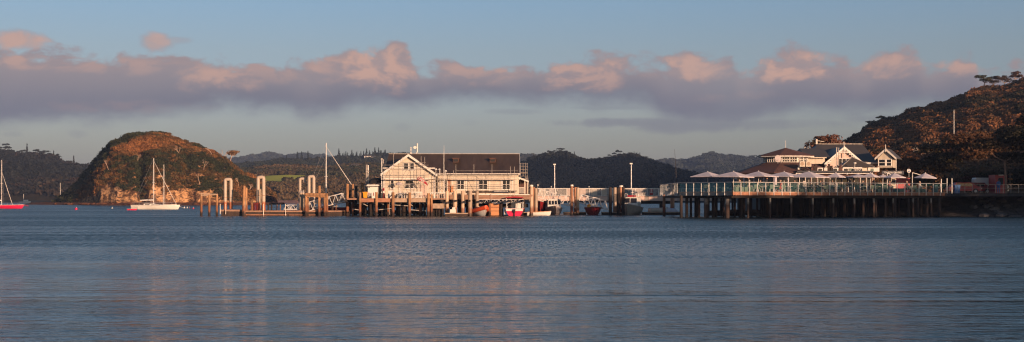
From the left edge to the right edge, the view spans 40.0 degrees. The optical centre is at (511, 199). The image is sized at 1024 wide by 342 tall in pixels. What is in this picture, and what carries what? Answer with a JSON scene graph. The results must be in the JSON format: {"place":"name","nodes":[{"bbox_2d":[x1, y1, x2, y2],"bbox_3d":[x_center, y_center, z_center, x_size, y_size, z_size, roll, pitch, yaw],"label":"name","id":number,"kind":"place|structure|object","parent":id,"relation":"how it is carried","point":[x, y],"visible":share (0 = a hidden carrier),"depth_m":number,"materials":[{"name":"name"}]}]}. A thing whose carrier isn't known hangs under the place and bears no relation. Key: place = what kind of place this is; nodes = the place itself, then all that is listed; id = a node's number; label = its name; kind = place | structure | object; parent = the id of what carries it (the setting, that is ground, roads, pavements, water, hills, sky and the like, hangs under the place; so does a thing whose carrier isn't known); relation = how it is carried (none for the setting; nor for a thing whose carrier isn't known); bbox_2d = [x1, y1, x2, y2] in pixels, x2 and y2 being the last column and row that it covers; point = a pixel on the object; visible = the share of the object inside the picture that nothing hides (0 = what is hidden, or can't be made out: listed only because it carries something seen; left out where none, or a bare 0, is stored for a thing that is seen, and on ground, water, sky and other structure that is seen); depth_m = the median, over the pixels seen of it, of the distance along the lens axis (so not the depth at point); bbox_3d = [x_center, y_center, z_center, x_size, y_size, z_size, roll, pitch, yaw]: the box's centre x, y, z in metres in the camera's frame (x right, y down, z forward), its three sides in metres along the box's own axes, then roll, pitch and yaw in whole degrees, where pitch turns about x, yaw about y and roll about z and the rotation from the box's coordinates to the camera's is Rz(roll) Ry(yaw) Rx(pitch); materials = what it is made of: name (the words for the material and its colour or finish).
{"place":"outdoors","nodes":[
{"label":"outdoors","id":0,"kind":"place"},
{"bbox_2d":[0,187,55,200],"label":"hills","id":1,"kind":"structure","parent":0,"point":[36,197],"depth_m":961.92,"materials":[{"name":"green plant"}]},
{"bbox_2d":[0,149,89,196],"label":"forest","id":2,"kind":"object","parent":1,"relation":"on","point":[29,172],"visible":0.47,"depth_m":1046.73,"materials":[{"name":"green plant"}]},
{"bbox_2d":[65,140,277,203],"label":"island","id":3,"kind":"structure","parent":0,"point":[108,193],"depth_m":519.46,"materials":[{"name":"stone"}]},
{"bbox_2d":[51,131,277,202],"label":"island bush","id":4,"kind":"object","parent":3,"relation":"on","point":[95,175],"visible":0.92,"depth_m":531.94,"materials":[{"name":"green plant"}]},
{"bbox_2d":[265,175,304,183],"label":"field","id":5,"kind":"structure","parent":0,"point":[277,178],"depth_m":970.10,"materials":[{"name":"green plant"}]},
{"bbox_2d":[277,200,298,203],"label":"beach","id":6,"kind":"structure","parent":0,"point":[290,201],"depth_m":721.87,"materials":[{"name":"grey"}]},
{"bbox_2d":[0,200,736,202],"bbox_3d":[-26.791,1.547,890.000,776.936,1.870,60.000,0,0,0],"label":"shore","id":7,"kind":"structure","parent":0,"point":[15,201],"depth_m":898.39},
{"bbox_2d":[269,174,569,202],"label":"hills","id":8,"kind":"structure","parent":0,"point":[527,201],"depth_m":807.85,"materials":[{"name":"green plant"}]},
{"bbox_2d":[239,161,529,201],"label":"scrub bush","id":9,"kind":"object","parent":8,"relation":"on","point":[285,188],"visible":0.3,"depth_m":936.66,"materials":[{"name":"green plant"}]},
{"bbox_2d":[0,203,1023,341],"bbox_3d":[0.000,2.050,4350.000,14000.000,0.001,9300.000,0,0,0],"label":"water","id":10,"kind":"structure","parent":0,"point":[97,273],"depth_m":36.95,"materials":[{"name":"teal liquid"}]},
{"bbox_2d":[0,160,27,208],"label":"yacht","id":11,"kind":"object","parent":10,"relation":"on","point":[10,206],"visible":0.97,"depth_m":317.78,"materials":[{"name":"red paint"}]},
{"bbox_2d":[131,158,176,208],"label":"sailing yacht","id":12,"kind":"object","parent":10,"relation":"on","point":[136,206],"visible":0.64,"depth_m":301.93,"materials":[{"name":"white paint"}]},
{"bbox_2d":[24,202,284,204],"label":"rock shelf","id":13,"kind":"object","parent":10,"relation":"in","point":[76,203],"visible":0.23,"depth_m":522.36,"materials":[{"name":"stone"}]},
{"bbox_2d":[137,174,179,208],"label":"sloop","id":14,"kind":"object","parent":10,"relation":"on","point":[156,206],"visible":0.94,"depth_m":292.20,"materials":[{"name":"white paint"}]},
{"bbox_2d":[200,193,217,215],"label":"mooring dolphin","id":15,"kind":"object","parent":10,"relation":"in","point":[201,204],"visible":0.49,"depth_m":174.87,"materials":[{"name":"brown wood"}]},
{"bbox_2d":[224,178,232,209],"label":"hoop pipe","id":16,"kind":"object","parent":10,"relation":"in","point":[230,180],"visible":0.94,"depth_m":177.82,"materials":[{"name":"metal"}]},
{"bbox_2d":[242,186,245,215],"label":"jetty post","id":17,"kind":"object","parent":10,"relation":"in","point":[243,199],"visible":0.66,"depth_m":174.45,"materials":[{"name":"brown wood"}]},
{"bbox_2d":[256,176,264,209],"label":"hoop pipe","id":18,"kind":"object","parent":10,"relation":"in","point":[258,178],"visible":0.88,"depth_m":176.31,"materials":[{"name":"metal"}]},
{"bbox_2d":[220,200,345,215],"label":"pontoon","id":19,"kind":"object","parent":10,"relation":"on","point":[251,212],"visible":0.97,"depth_m":175.15,"materials":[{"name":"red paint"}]},
{"bbox_2d":[309,193,345,210],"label":"gangway","id":20,"kind":"object","parent":19,"relation":"on","point":[339,201],"visible":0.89,"depth_m":175.17,"materials":[{"name":"white metal"}]},
{"bbox_2d":[307,175,314,209],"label":"hoop pipe","id":21,"kind":"object","parent":10,"relation":"in","point":[309,177],"visible":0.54,"depth_m":177.84,"materials":[{"name":"metal"}]},
{"bbox_2d":[305,186,327,215],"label":"timber gantry","id":22,"kind":"object","parent":10,"relation":"in","point":[319,194],"visible":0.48,"depth_m":174.25,"materials":[{"name":"brown wood"}]},
{"bbox_2d":[304,143,358,209],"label":"yacht","id":23,"kind":"object","parent":10,"relation":"on","point":[338,207],"visible":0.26,"depth_m":211.97,"materials":[{"name":"white paint"}]},
{"bbox_2d":[345,183,532,215],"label":"wharf","id":24,"kind":"structure","parent":10,"relation":"in","point":[377,206],"depth_m":176.02,"materials":[{"name":"brown wood"}]},
{"bbox_2d":[366,165,368,196],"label":"grey column","id":25,"kind":"structure","parent":24,"relation":"on","point":[367,174],"depth_m":177.94,"materials":[{"name":"metal"}]},
{"bbox_2d":[367,185,379,197],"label":"ticket kiosk","id":26,"kind":"object","parent":24,"relation":"on","point":[372,191],"visible":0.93,"depth_m":174.50,"materials":[{"name":"white paint"}]},
{"bbox_2d":[383,154,430,196],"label":"scaffolding","id":27,"kind":"object","parent":24,"relation":"on","point":[402,179],"visible":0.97,"depth_m":173.98,"materials":[{"name":"grey metal"}]},
{"bbox_2d":[381,153,528,197],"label":"wharf building","id":28,"kind":"structure","parent":24,"relation":"on","point":[479,165],"depth_m":177.00,"materials":[{"name":"white wood"}]},
{"bbox_2d":[420,185,426,196],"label":"door","id":29,"kind":"structure","parent":28,"relation":"in","point":[423,188],"depth_m":174.95,"materials":[{"name":"white wood"}]},
{"bbox_2d":[430,173,450,193],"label":"scaffolding","id":30,"kind":"object","parent":28,"relation":"attached to","point":[437,187],"visible":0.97,"depth_m":174.58,"materials":[{"name":"grey metal"}]},
{"bbox_2d":[457,180,463,189],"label":"window","id":31,"kind":"structure","parent":28,"relation":"in","point":[460,183],"depth_m":176.97,"materials":[{"name":"white paint"}]},
{"bbox_2d":[478,180,487,189],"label":"window","id":32,"kind":"structure","parent":28,"relation":"in","point":[483,184],"depth_m":176.97,"materials":[{"name":"white paint"}]},
{"bbox_2d":[502,180,509,189],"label":"window","id":33,"kind":"structure","parent":28,"relation":"in","point":[505,183],"depth_m":176.97,"materials":[{"name":"white paint"}]},
{"bbox_2d":[520,163,528,192],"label":"scaffolding","id":34,"kind":"object","parent":28,"relation":"attached to","point":[525,172],"visible":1,"depth_m":178.58,"materials":[{"name":"grey metal"}]},
{"bbox_2d":[440,167,516,199],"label":"scaffolding","id":35,"kind":"object","parent":24,"relation":"on","point":[510,179],"visible":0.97,"depth_m":175.69,"materials":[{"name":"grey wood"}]},
{"bbox_2d":[445,191,448,212],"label":"mooring pile","id":36,"kind":"object","parent":10,"relation":"in","point":[447,202],"visible":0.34,"depth_m":174.69,"materials":[{"name":"wood"}]},
{"bbox_2d":[468,191,471,215],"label":"mooring pile","id":37,"kind":"object","parent":10,"relation":"in","point":[469,204],"visible":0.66,"depth_m":174.29,"materials":[{"name":"wood"}]},
{"bbox_2d":[472,205,488,215],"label":"inflatable boat","id":38,"kind":"object","parent":10,"relation":"on","point":[481,210],"visible":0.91,"depth_m":173.66,"materials":[{"name":"orange rubber"}]},
{"bbox_2d":[488,202,501,215],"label":"landing stage","id":39,"kind":"object","parent":10,"relation":"in","point":[495,209],"visible":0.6,"depth_m":175.60,"materials":[{"name":"orange wood"}]},
{"bbox_2d":[504,196,523,215],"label":"launch","id":40,"kind":"object","parent":10,"relation":"on","point":[515,209],"visible":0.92,"depth_m":174.63,"materials":[{"name":"red paint"}]},
{"bbox_2d":[530,185,532,215],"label":"mooring pile","id":41,"kind":"object","parent":10,"relation":"in","point":[531,201],"visible":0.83,"depth_m":179.81,"materials":[{"name":"wood"}]},
{"bbox_2d":[534,188,537,211],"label":"mooring pile","id":42,"kind":"object","parent":10,"relation":"in","point":[535,199],"visible":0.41,"depth_m":181.80,"materials":[{"name":"wood"}]},
{"bbox_2d":[527,211,550,214],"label":"rowing boat","id":43,"kind":"object","parent":10,"relation":"on","point":[542,213],"visible":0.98,"depth_m":180.11,"materials":[{"name":"white plastic"}]},
{"bbox_2d":[538,200,545,211],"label":"work boat","id":44,"kind":"object","parent":10,"relation":"on","point":[541,205],"visible":0.46,"depth_m":186.93,"materials":[{"name":"red paint"}]},
{"bbox_2d":[545,191,562,214],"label":"cabin boat","id":45,"kind":"object","parent":10,"relation":"on","point":[553,205],"visible":0.93,"depth_m":185.91,"materials":[{"name":"grey paint"}]},
{"bbox_2d":[570,185,572,214],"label":"mooring pile","id":46,"kind":"object","parent":10,"relation":"in","point":[571,199],"visible":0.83,"depth_m":183.82,"materials":[{"name":"wood"}]},
{"bbox_2d":[576,188,578,214],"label":"mooring pile","id":47,"kind":"object","parent":10,"relation":"in","point":[577,201],"visible":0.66,"depth_m":184.81,"materials":[{"name":"wood"}]},
{"bbox_2d":[584,198,601,214],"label":"open boat","id":48,"kind":"object","parent":10,"relation":"on","point":[594,209],"visible":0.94,"depth_m":183.73,"materials":[{"name":"red paint"}]},
{"bbox_2d":[609,187,611,214],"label":"mooring pile","id":49,"kind":"object","parent":10,"relation":"in","point":[610,200],"visible":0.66,"depth_m":181.82,"materials":[{"name":"brown wood"}]},
{"bbox_2d":[613,188,616,211],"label":"mooring pile","id":50,"kind":"object","parent":10,"relation":"in","point":[614,199],"visible":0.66,"depth_m":185.79,"materials":[{"name":"wood"}]},
{"bbox_2d":[617,188,619,214],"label":"mooring pile","id":51,"kind":"object","parent":10,"relation":"in","point":[618,201],"visible":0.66,"depth_m":183.81,"materials":[{"name":"brown wood"}]},
{"bbox_2d":[622,187,624,214],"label":"mooring pile","id":52,"kind":"object","parent":10,"relation":"in","point":[623,200],"visible":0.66,"depth_m":181.86,"materials":[{"name":"brown wood"}]},
{"bbox_2d":[621,188,643,214],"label":"cabin boat","id":53,"kind":"object","parent":10,"relation":"on","point":[633,204],"visible":0.84,"depth_m":185.76,"materials":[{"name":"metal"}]},
{"bbox_2d":[529,188,736,210],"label":"walkway bridge","id":54,"kind":"structure","parent":10,"relation":"in","point":[654,198],"depth_m":210.06,"materials":[{"name":"metal"}]},
{"bbox_2d":[538,189,575,207],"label":"gangway","id":55,"kind":"object","parent":54,"relation":"attached to","point":[554,197],"visible":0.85,"depth_m":186.67,"materials":[{"name":"white metal"}]},
{"bbox_2d":[579,194,608,209],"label":"gangway","id":56,"kind":"object","parent":54,"relation":"attached to","point":[594,201],"visible":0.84,"depth_m":185.67,"materials":[{"name":"grey metal"}]},
{"bbox_2d":[642,212,679,214],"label":"finger pontoon","id":57,"kind":"object","parent":10,"relation":"on","point":[660,213],"visible":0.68,"depth_m":186.08,"materials":[{"name":"grey wood"}]},
{"bbox_2d":[664,192,946,217],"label":"restaurant deck","id":58,"kind":"structure","parent":10,"relation":"in","point":[767,205],"depth_m":163.87,"materials":[{"name":"wood"}]},
{"bbox_2d":[690,171,717,181],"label":"parasol","id":59,"kind":"object","parent":58,"relation":"on","point":[707,174],"visible":0.84,"depth_m":162.33,"materials":[{"name":"fabric"}]},
{"bbox_2d":[712,171,754,191],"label":"parasol","id":60,"kind":"object","parent":58,"relation":"on","point":[733,174],"visible":0.93,"depth_m":157.92,"materials":[{"name":"fabric"}]},
{"bbox_2d":[746,171,777,191],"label":"parasol","id":61,"kind":"object","parent":58,"relation":"on","point":[758,174],"visible":0.83,"depth_m":159.33,"materials":[{"name":"fabric"}]},
{"bbox_2d":[772,171,794,176],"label":"parasol","id":62,"kind":"object","parent":58,"relation":"on","point":[784,174],"visible":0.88,"depth_m":161.03,"materials":[{"name":"fabric"}]},
{"bbox_2d":[660,182,947,195],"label":"glass balustrade","id":63,"kind":"object","parent":58,"relation":"on","point":[693,187],"visible":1,"depth_m":158.61,"materials":[{"name":"clear glass"}]},
{"bbox_2d":[793,171,828,188],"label":"parasol","id":64,"kind":"object","parent":58,"relation":"on","point":[808,174],"visible":0.94,"depth_m":160.16,"materials":[{"name":"fabric"}]},
{"bbox_2d":[737,140,901,192],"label":"restaurant","id":65,"kind":"structure","parent":58,"relation":"on","point":[821,156],"depth_m":175.38,"materials":[{"name":"white paint"}]},
{"bbox_2d":[764,177,772,191],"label":"window","id":66,"kind":"structure","parent":65,"relation":"in","point":[770,179],"depth_m":172.79,"materials":[{"name":"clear glass"}]},
{"bbox_2d":[777,177,787,191],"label":"window","id":67,"kind":"structure","parent":65,"relation":"in","point":[783,179],"depth_m":172.20,"materials":[{"name":"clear glass"}]},
{"bbox_2d":[789,177,797,191],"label":"window","id":68,"kind":"structure","parent":65,"relation":"in","point":[791,179],"depth_m":172.20,"materials":[{"name":"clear glass"}]},
{"bbox_2d":[827,172,845,185],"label":"parasol","id":69,"kind":"object","parent":58,"relation":"on","point":[835,175],"visible":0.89,"depth_m":162.77,"materials":[{"name":"fabric"}]},
{"bbox_2d":[884,172,905,188],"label":"parasol","id":70,"kind":"object","parent":58,"relation":"on","point":[894,175],"visible":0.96,"depth_m":165.35,"materials":[{"name":"fabric"}]},
{"bbox_2d":[888,177,910,191],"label":"red kiosk","id":71,"kind":"object","parent":58,"relation":"on","point":[898,180],"visible":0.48,"depth_m":173.00,"materials":[{"name":"paint"}]},
{"bbox_2d":[912,172,936,187],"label":"parasol","id":72,"kind":"object","parent":58,"relation":"on","point":[924,175],"visible":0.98,"depth_m":169.46,"materials":[{"name":"fabric"}]},
{"bbox_2d":[760,195,865,215],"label":"sea wall","id":73,"kind":"structure","parent":10,"relation":"in","point":[787,206],"depth_m":179.20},
{"bbox_2d":[859,195,1023,216],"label":"revetment","id":74,"kind":"object","parent":10,"relation":"in","point":[958,208],"visible":0.42,"depth_m":171.75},
{"bbox_2d":[0,0,1023,163],"label":"sky","id":75,"kind":"structure","parent":0,"point":[654,79],"materials":[{"name":"blue"}]},
{"bbox_2d":[737,196,1004,210],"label":"quay ground","id":76,"kind":"structure","parent":0,"point":[935,200],"depth_m":173.78,"materials":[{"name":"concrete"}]},
{"bbox_2d":[804,135,840,147],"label":"pohutukawa tree","id":77,"kind":"object","parent":76,"relation":"on","point":[820,138],"visible":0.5,"depth_m":229.63,"materials":[{"name":"green plant"}]},
{"bbox_2d":[822,134,850,143],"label":"pohutukawa tree","id":78,"kind":"object","parent":76,"relation":"on","point":[835,138],"visible":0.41,"depth_m":229.72,"materials":[{"name":"green plant"}]},
{"bbox_2d":[881,155,919,174],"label":"tree","id":79,"kind":"object","parent":76,"relation":"on","point":[903,159],"visible":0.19,"depth_m":211.14,"materials":[{"name":"green plant"}]},
{"bbox_2d":[887,157,931,176],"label":"tree","id":80,"kind":"object","parent":76,"relation":"on","point":[912,163],"visible":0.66,"depth_m":205.32,"materials":[{"name":"green plant"}]},
{"bbox_2d":[909,174,929,182],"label":"roadside bush","id":81,"kind":"object","parent":76,"relation":"on","point":[923,180],"visible":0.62,"depth_m":201.44,"materials":[{"name":"green plant"}]},
{"bbox_2d":[918,175,939,191],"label":"roadside bush","id":82,"kind":"object","parent":76,"relation":"on","point":[931,180],"visible":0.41,"depth_m":202.74,"materials":[{"name":"green plant"}]},
{"bbox_2d":[915,156,961,182],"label":"tree","id":83,"kind":"object","parent":76,"relation":"on","point":[937,166],"visible":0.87,"depth_m":202.87,"materials":[{"name":"green plant"}]},
{"bbox_2d":[913,138,974,176],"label":"pohutukawa tree","id":84,"kind":"object","parent":76,"relation":"on","point":[946,156],"visible":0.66,"depth_m":199.10,"materials":[{"name":"green plant"}]},
{"bbox_2d":[937,177,960,184],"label":"roadside bush","id":85,"kind":"object","parent":76,"relation":"on","point":[954,179],"visible":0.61,"depth_m":187.60,"materials":[{"name":"green plant"}]},
{"bbox_2d":[945,182,981,192],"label":"parked car","id":86,"kind":"object","parent":76,"relation":"on","point":[965,186],"visible":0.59,"depth_m":180.15,"materials":[{"name":"red paint"}]},
{"bbox_2d":[958,175,979,181],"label":"roadside bush","id":87,"kind":"object","parent":76,"relation":"on","point":[966,178],"visible":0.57,"depth_m":188.55,"materials":[{"name":"grey plant"}]},
{"bbox_2d":[940,131,1003,175],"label":"pohutukawa tree","id":88,"kind":"object","parent":76,"relation":"on","point":[965,152],"visible":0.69,"depth_m":195.02,"materials":[{"name":"green plant"}]},
{"bbox_2d":[965,183,988,192],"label":"parked car","id":89,"kind":"object","parent":76,"relation":"on","point":[984,187],"visible":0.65,"depth_m":182.23,"materials":[{"name":"red paint"}]},
{"bbox_2d":[972,178,1008,192],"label":"parked van","id":90,"kind":"object","parent":76,"relation":"on","point":[981,180],"visible":0.23,"depth_m":183.15,"materials":[{"name":"black metal"}]},
{"bbox_2d":[983,170,1003,177],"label":"roadside bush","id":91,"kind":"object","parent":76,"relation":"on","point":[992,172],"visible":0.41,"depth_m":189.91,"materials":[{"name":"grey plant"}]},
{"bbox_2d":[967,136,1023,192],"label":"pohutukawa tree","id":92,"kind":"object","parent":76,"relation":"on","point":[1015,156],"visible":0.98,"depth_m":177.40,"materials":[{"name":"green plant"}]},
{"bbox_2d":[989,174,1007,192],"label":"red booth","id":93,"kind":"object","parent":76,"relation":"on","point":[993,179],"visible":0.79,"depth_m":180.00,"materials":[{"name":"paint"}]},
{"bbox_2d":[991,114,1023,147],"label":"pohutukawa tree","id":94,"kind":"object","parent":76,"relation":"on","point":[1012,132],"visible":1,"depth_m":175.38,"materials":[{"name":"green plant"}]},
{"bbox_2d":[1008,168,1023,192],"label":"roadside bush","id":95,"kind":"object","parent":76,"relation":"on","point":[1018,175],"visible":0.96,"depth_m":181.53,"materials":[{"name":"green plant"}]},
{"bbox_2d":[945,193,1023,195],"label":"promenade","id":96,"kind":"structure","parent":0,"point":[984,194],"depth_m":167.16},
{"bbox_3d":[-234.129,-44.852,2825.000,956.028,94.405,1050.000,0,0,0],"label":"hills","id":97,"kind":"structure","parent":0,"visible":0},
{"bbox_2d":[228,151,334,162],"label":"forest","id":98,"kind":"object","parent":97,"relation":"on","point":[265,156],"visible":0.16,"depth_m":2938.95,"materials":[{"name":"green plant"}]},
{"bbox_3d":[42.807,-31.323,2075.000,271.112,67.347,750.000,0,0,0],"label":"hills","id":99,"kind":"structure","parent":0,"visible":0},
{"bbox_2d":[520,153,537,161],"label":"forest","id":100,"kind":"object","parent":99,"relation":"on","point":[523,157],"visible":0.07,"depth_m":2177.55,"materials":[{"name":"green plant"}]},
{"bbox_3d":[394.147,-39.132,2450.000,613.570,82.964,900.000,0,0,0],"label":"hills","id":101,"kind":"structure","parent":0,"visible":0},
{"bbox_2d":[655,151,762,178],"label":"forest","id":102,"kind":"object","parent":101,"relation":"on","point":[718,163],"visible":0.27,"depth_m":2457.19,"materials":[{"name":"green plant"}]},
{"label":"hills","id":103,"kind":"structure","parent":0,"visible":0},
{"bbox_2d":[520,150,736,194],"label":"forest","id":104,"kind":"object","parent":103,"relation":"on","point":[581,172],"visible":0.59,"depth_m":1038.87,"materials":[{"name":"green plant"}]},
{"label":"hills","id":105,"kind":"structure","parent":0,"visible":0},
{"bbox_2d":[234,152,408,167],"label":"pine forest","id":106,"kind":"object","parent":105,"relation":"on","point":[331,161],"visible":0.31,"depth_m":1455.26,"materials":[{"name":"green plant"}]},
{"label":"hill","id":107,"kind":"structure","parent":0,"visible":0},
{"bbox_2d":[840,77,1023,192],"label":"hill bush","id":108,"kind":"object","parent":107,"relation":"on","point":[990,110],"visible":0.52,"depth_m":367.23,"materials":[{"name":"green plant"}]},
{"bbox_2d":[974,75,991,85],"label":"skyline tree","id":109,"kind":"object","parent":107,"relation":"on","point":[983,79],"visible":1,"depth_m":479.56,"materials":[{"name":"green plant"}]},
{"bbox_2d":[1008,71,1022,78],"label":"skyline tree","id":110,"kind":"object","parent":107,"relation":"on","point":[1015,74],"visible":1,"depth_m":479.59,"materials":[{"name":"green plant"}]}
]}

